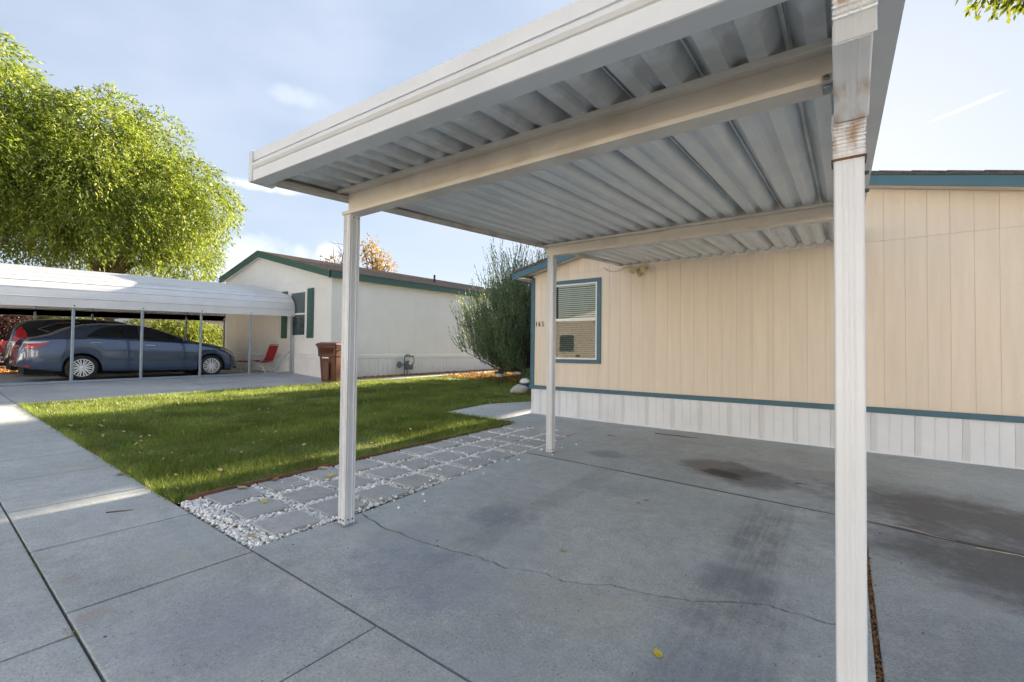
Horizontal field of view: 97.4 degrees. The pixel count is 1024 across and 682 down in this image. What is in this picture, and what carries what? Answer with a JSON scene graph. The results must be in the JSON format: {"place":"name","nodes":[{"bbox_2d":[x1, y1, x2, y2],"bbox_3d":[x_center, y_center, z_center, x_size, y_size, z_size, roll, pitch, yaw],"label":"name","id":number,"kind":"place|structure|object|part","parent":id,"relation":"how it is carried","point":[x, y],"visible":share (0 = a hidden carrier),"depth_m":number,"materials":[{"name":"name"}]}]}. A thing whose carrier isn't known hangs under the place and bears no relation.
{"place":"outdoors","nodes":[
{"label":"outdoors","id":0,"kind":"place"},
{"bbox_2d":[0,368,320,404],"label":"neighbour drive","id":1,"kind":"structure","parent":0,"point":[16,394],"depth_m":12.19,"materials":[{"name":"concrete"}]},
{"bbox_2d":[0,341,5,365],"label":"parked car","id":2,"kind":"object","parent":1,"relation":"on","point":[2,364],"visible":0.09,"depth_m":16.35,"materials":[{"name":"red paint"}]},
{"bbox_2d":[0,318,179,374],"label":"parked suv","id":3,"kind":"object","parent":1,"relation":"on","point":[22,329],"visible":0.18,"depth_m":13.85,"materials":[{"name":"black paint"}]},
{"bbox_3d":[-14.275,-0.388,14.172,0.166,0.390,0.780,0,-2,36],"label":"side window","id":4,"kind":"part","parent":3,"relation":"part of","materials":[{"name":"black glass"}]},
{"bbox_3d":[-13.724,-0.380,14.922,0.197,0.480,0.920,0,-2,36],"label":"side window","id":5,"kind":"part","parent":3,"relation":"part of","materials":[{"name":"black glass"}]},
{"bbox_2d":[9,323,235,379],"bbox_3d":[-11.730,0.308,14.125,2.104,1.634,5.280,0,-2,36],"label":"parked car","id":6,"kind":"object","parent":1,"relation":"on","point":[106,348],"visible":0.94,"depth_m":13.00,"materials":[{"name":"blue metal"}]},
{"bbox_3d":[-11.574,-0.273,13.057,0.190,0.370,1.160,0,-2,36],"label":"side window","id":7,"kind":"part","parent":6,"relation":"part of","materials":[{"name":"black glass"}]},
{"bbox_3d":[-10.849,-0.203,14.036,0.187,0.440,1.080,0,-2,36],"label":"side window","id":8,"kind":"part","parent":6,"relation":"part of","materials":[{"name":"black glass"}]},
{"bbox_2d":[0,263,294,385],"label":"metal carport","id":9,"kind":"object","parent":1,"relation":"on","point":[34,291],"visible":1,"depth_m":13.54,"materials":[{"name":"grey metal"}]},
{"bbox_2d":[236,360,251,372],"bbox_3d":[-9.964,0.944,16.718,0.416,0.433,0.384,0,-1,25],"label":"foot stool","id":10,"kind":"object","parent":1,"relation":"on","point":[241,363],"visible":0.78,"depth_m":16.61,"materials":[{"name":"red fabric"}]},
{"bbox_2d":[246,344,278,372],"bbox_3d":[-9.077,0.636,16.390,0.886,1.042,0.590,0,-1,8],"label":"folding chair","id":11,"kind":"object","parent":1,"relation":"on","point":[271,352],"visible":0.85,"depth_m":16.32,"materials":[{"name":"fabric"}]},
{"bbox_2d":[0,393,466,681],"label":"sidewalk","id":12,"kind":"structure","parent":0,"point":[153,587],"depth_m":2.31,"materials":[{"name":"concrete"}]},
{"bbox_2d":[14,526,78,638],"bbox_3d":[-1.029,1.306,3.491,1.814,0.056,4.573,-2,-2,59],"label":"pavement joint","id":13,"kind":"object","parent":12,"relation":"on","point":[27,551],"visible":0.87,"depth_m":2.58,"materials":[{"name":"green plant"}]},
{"bbox_2d":[106,509,133,512],"bbox_3d":[-2.945,1.277,3.380,0.161,0.012,0.014,1,-1,-27],"label":"twig","id":14,"kind":"object","parent":12,"relation":"on","point":[118,511],"visible":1,"depth_m":3.37,"materials":[{"name":"grey wood"}]},
{"bbox_2d":[0,366,492,509],"bbox_3d":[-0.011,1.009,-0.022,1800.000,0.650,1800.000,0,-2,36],"label":"ground","id":15,"kind":"structure","parent":0,"point":[177,504],"depth_m":3.71,"materials":[{"name":"soil"}]},
{"bbox_2d":[0,366,17,373],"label":"mulch","id":16,"kind":"object","parent":15,"relation":"on","point":[4,370],"visible":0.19,"depth_m":15.04,"materials":[{"name":"orange plant"}]},
{"bbox_2d":[0,315,42,340],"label":"bush","id":17,"kind":"object","parent":15,"relation":"on","point":[3,322],"visible":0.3,"depth_m":17.14,"materials":[{"name":"red plant"}]},
{"bbox_2d":[0,28,93,247],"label":"willow tree","id":18,"kind":"object","parent":15,"relation":"on","point":[24,77],"visible":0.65,"depth_m":18.00,"materials":[{"name":"green plant"}]},
{"bbox_2d":[0,506,100,681],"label":"gutter pan","id":19,"kind":"object","parent":15,"relation":"on","point":[36,645],"visible":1,"depth_m":1.99,"materials":[{"name":"concrete"}]},
{"bbox_2d":[3,308,103,338],"bbox_3d":[-19.759,-0.301,18.604,2.786,3.255,4.691,0,-2,36],"label":"bush","id":20,"kind":"object","parent":15,"relation":"on","point":[47,317],"visible":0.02,"depth_m":18.58,"materials":[{"name":"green plant"}]},
{"bbox_2d":[0,80,248,320],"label":"willow tree","id":21,"kind":"object","parent":15,"relation":"on","point":[127,179],"visible":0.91,"depth_m":20.68,"materials":[{"name":"green plant"}]},
{"bbox_2d":[123,319,222,346],"bbox_3d":[-16.629,0.157,21.885,3.065,3.212,5.944,0,-2,36],"label":"bush","id":22,"kind":"object","parent":15,"relation":"on","point":[213,335],"visible":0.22,"depth_m":22.04,"materials":[{"name":"green plant"}]},
{"bbox_2d":[93,318,282,353],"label":"pale house","id":23,"kind":"structure","parent":15,"relation":"on","point":[210,322],"depth_m":29.71,"materials":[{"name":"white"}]},
{"bbox_2d":[320,239,342,263],"bbox_3d":[-13.442,-3.537,34.184,2.573,10.005,3.327,0,-2,36],"label":"autumn tree","id":24,"kind":"object","parent":15,"relation":"on","point":[333,257],"visible":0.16,"depth_m":33.94,"materials":[{"name":"orange plant"}]},
{"bbox_2d":[187,422,510,502],"bbox_3d":[-1.329,1.335,5.460,0.029,0.150,4.463,0,-2,36],"label":"wood edging","id":25,"kind":"object","parent":15,"relation":"on","point":[205,493],"visible":0.32,"depth_m":4.39,"materials":[{"name":"wood"}]},
{"bbox_2d":[218,250,504,378],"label":"white house","id":26,"kind":"structure","parent":15,"relation":"on","point":[400,316],"depth_m":17.44,"materials":[{"name":"white paint"}]},
{"bbox_2d":[289,291,306,337],"bbox_3d":[-7.805,-0.951,16.424,1.140,1.700,0.080,0,-2,36],"label":"window","id":27,"kind":"structure","parent":26,"relation":"in","point":[299,298],"depth_m":16.34,"materials":[{"name":"white plastic"}]},
{"bbox_2d":[360,233,397,272],"bbox_3d":[-11.505,-3.585,36.689,3.282,10.258,5.372,0,-2,36],"label":"autumn tree","id":28,"kind":"object","parent":15,"relation":"on","point":[372,255],"visible":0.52,"depth_m":36.69,"materials":[{"name":"orange plant"}]},
{"bbox_2d":[396,354,413,375],"bbox_3d":[-4.108,0.947,17.406,0.225,0.869,0.863,0,-2,36],"label":"gas meter","id":29,"kind":"object","parent":15,"relation":"on","point":[408,365],"visible":0.98,"depth_m":17.41,"materials":[{"name":"grey paint"}]},
{"bbox_2d":[357,368,498,378],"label":"leaf litter","id":30,"kind":"object","parent":15,"relation":"on","point":[399,375],"visible":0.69,"depth_m":17.80,"materials":[{"name":"orange plant"}]},
{"bbox_2d":[955,0,1023,23],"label":"street tree","id":31,"kind":"object","parent":15,"relation":"on","point":[1006,5],"visible":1,"depth_m":4.25,"materials":[{"name":"green plant"}]},
{"bbox_2d":[36,376,530,500],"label":"lawn","id":32,"kind":"structure","parent":0,"point":[262,447],"depth_m":6.18,"materials":[{"name":"green plant"}]},
{"bbox_2d":[441,369,526,382],"bbox_3d":[0.950,1.349,18.530,4.008,0.344,7.105,0,-2,36],"label":"dry ground cover","id":33,"kind":"object","parent":32,"relation":"on","point":[513,377],"visible":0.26,"depth_m":16.66,"materials":[{"name":"orange plant"}]},
{"bbox_2d":[448,238,546,375],"bbox_3d":[0.716,-1.337,15.990,5.581,5.286,5.615,1,-1,-31],"label":"feathery shrub","id":34,"kind":"object","parent":32,"relation":"on","point":[500,343],"visible":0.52,"depth_m":15.03,"materials":[{"name":"green plant"}]},
{"bbox_2d":[494,371,503,385],"bbox_3d":[-0.385,1.152,13.368,0.330,0.526,0.330,0,-2,36],"label":"solar light","id":35,"kind":"object","parent":32,"relation":"on","point":[498,373],"visible":0.97,"depth_m":13.28,"materials":[{"name":"black plastic"}]},
{"bbox_2d":[513,369,521,383],"bbox_3d":[0.179,1.167,14.489,0.330,0.526,0.330,0,-1,12],"label":"solar light","id":36,"kind":"object","parent":32,"relation":"on","point":[517,372],"visible":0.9,"depth_m":14.41,"materials":[{"name":"black plastic"}]},
{"bbox_2d":[510,384,527,393],"bbox_3d":[0.180,1.302,11.943,0.508,0.310,0.445,1,-1,-30],"label":"boulder","id":37,"kind":"object","parent":32,"relation":"on","point":[518,388],"visible":0.81,"depth_m":11.78,"materials":[{"name":"grey stone"}]},
{"bbox_2d":[517,367,529,383],"bbox_3d":[0.609,1.184,13.562,0.852,0.944,0.939,1,-1,-28],"label":"plant","id":38,"kind":"object","parent":32,"relation":"on","point":[527,374],"visible":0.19,"depth_m":13.48,"materials":[{"name":"green plant"}]},
{"bbox_2d":[520,378,529,388],"bbox_3d":[0.371,1.239,12.869,0.320,0.355,0.320,0,-2,36],"label":"garden ornament","id":39,"kind":"object","parent":32,"relation":"on","point":[524,381],"visible":0.8,"depth_m":12.77,"materials":[{"name":"white ceramic"}]},
{"bbox_2d":[182,424,576,548],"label":"pebble path","id":40,"kind":"structure","parent":0,"point":[285,523],"depth_m":4.19,"materials":[{"name":"grey concrete"}]},
{"bbox_2d":[178,427,576,549],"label":"pebbles","id":41,"kind":"object","parent":40,"relation":"on","point":[214,513],"visible":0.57,"depth_m":3.65,"materials":[{"name":"white gravel"}]},
{"bbox_2d":[311,370,497,383],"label":"side walk","id":42,"kind":"structure","parent":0,"point":[417,376],"depth_m":16.64,"materials":[{"name":"concrete"}]},
{"bbox_2d":[315,342,340,381],"bbox_3d":[-5.452,0.661,14.072,0.918,1.225,1.019,0,-1,16],"label":"wheeled bin","id":43,"kind":"object","parent":42,"relation":"on","point":[329,354],"visible":0.63,"depth_m":13.69,"materials":[{"name":"brown plastic"}]},
{"bbox_2d":[498,369,507,383],"bbox_3d":[-0.289,1.157,14.313,0.330,0.526,0.330,1,-1,-21],"label":"solar light","id":44,"kind":"object","parent":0,"point":[504,371],"visible":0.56,"depth_m":14.24,"materials":[{"name":"black plastic"}]},
{"bbox_2d":[0,0,1023,317],"label":"sky","id":45,"kind":"structure","parent":0,"point":[242,76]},
{"bbox_2d":[452,402,607,432],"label":"house walk","id":46,"kind":"structure","parent":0,"point":[522,416],"depth_m":8.05,"materials":[{"name":"concrete"}]},
{"bbox_2d":[250,422,1023,681],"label":"driveway","id":47,"kind":"structure","parent":0,"point":[463,587],"depth_m":2.65,"materials":[{"name":"concrete"}]},
{"bbox_2d":[38,447,983,668],"bbox_3d":[-0.024,1.334,4.642,9.884,0.095,6.481,0,-2,36],"label":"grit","id":48,"kind":"object","parent":47,"relation":"on","point":[557,541],"visible":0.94,"depth_m":2.69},
{"bbox_2d":[248,0,904,527],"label":"carport","id":49,"kind":"object","parent":47,"relation":"on","point":[622,132],"visible":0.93,"depth_m":2.37,"materials":[{"name":"paint"}]},
{"bbox_2d":[831,0,877,681],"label":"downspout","id":50,"kind":"object","parent":49,"relation":"attached to","point":[855,25],"visible":1,"depth_m":1.36,"materials":[{"name":"paint"}]},
{"bbox_2d":[654,648,662,658],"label":"fallen leaf","id":51,"kind":"object","parent":47,"relation":"on","point":[657,652],"visible":1,"depth_m":1.88,"materials":[{"name":"yellow plant"}]},
{"bbox_2d":[655,433,694,437],"bbox_3d":[2.357,1.357,6.446,0.623,0.019,0.017,0,-2,37],"label":"twig","id":52,"kind":"object","parent":47,"relation":"on","point":[674,435],"visible":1,"depth_m":6.46,"materials":[{"name":"wood"}]},
{"bbox_2d":[867,537,887,681],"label":"joint debris","id":53,"kind":"object","parent":47,"relation":"on","point":[873,620],"visible":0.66,"depth_m":2.12,"materials":[{"name":"brown plant"}]},
{"bbox_2d":[879,521,954,540],"bbox_3d":[2.819,1.327,3.146,0.020,0.019,0.422,1,-1,-28],"label":"twig","id":54,"kind":"object","parent":47,"relation":"on","point":[912,529],"visible":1,"depth_m":3.18,"materials":[{"name":"brown wood"}]},
{"bbox_2d":[976,547,1023,556],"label":"twig","id":55,"kind":"object","parent":47,"relation":"on","point":[999,551],"visible":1,"depth_m":2.83,"materials":[{"name":"grey wood"}]},
{"bbox_2d":[511,170,1023,469],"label":"beige house","id":56,"kind":"structure","parent":0,"point":[736,344],"depth_m":5.87,"materials":[{"name":"beige wood"}]},
{"bbox_2d":[556,277,600,363],"bbox_3d":[1.167,-0.346,8.116,1.110,1.550,0.270,0,-2,36],"label":"window","id":57,"kind":"structure","parent":56,"relation":"in","point":[578,302],"depth_m":8.08,"materials":[{"name":"white plastic"}]},
{"bbox_2d":[629,265,648,276],"bbox_3d":[2.047,-1.115,7.242,0.291,0.168,0.174,0,-2,36],"label":"floodlight","id":58,"kind":"object","parent":56,"relation":"attached to","point":[642,269],"visible":1,"depth_m":7.23,"materials":[{"name":"beige plastic"}]}
]}

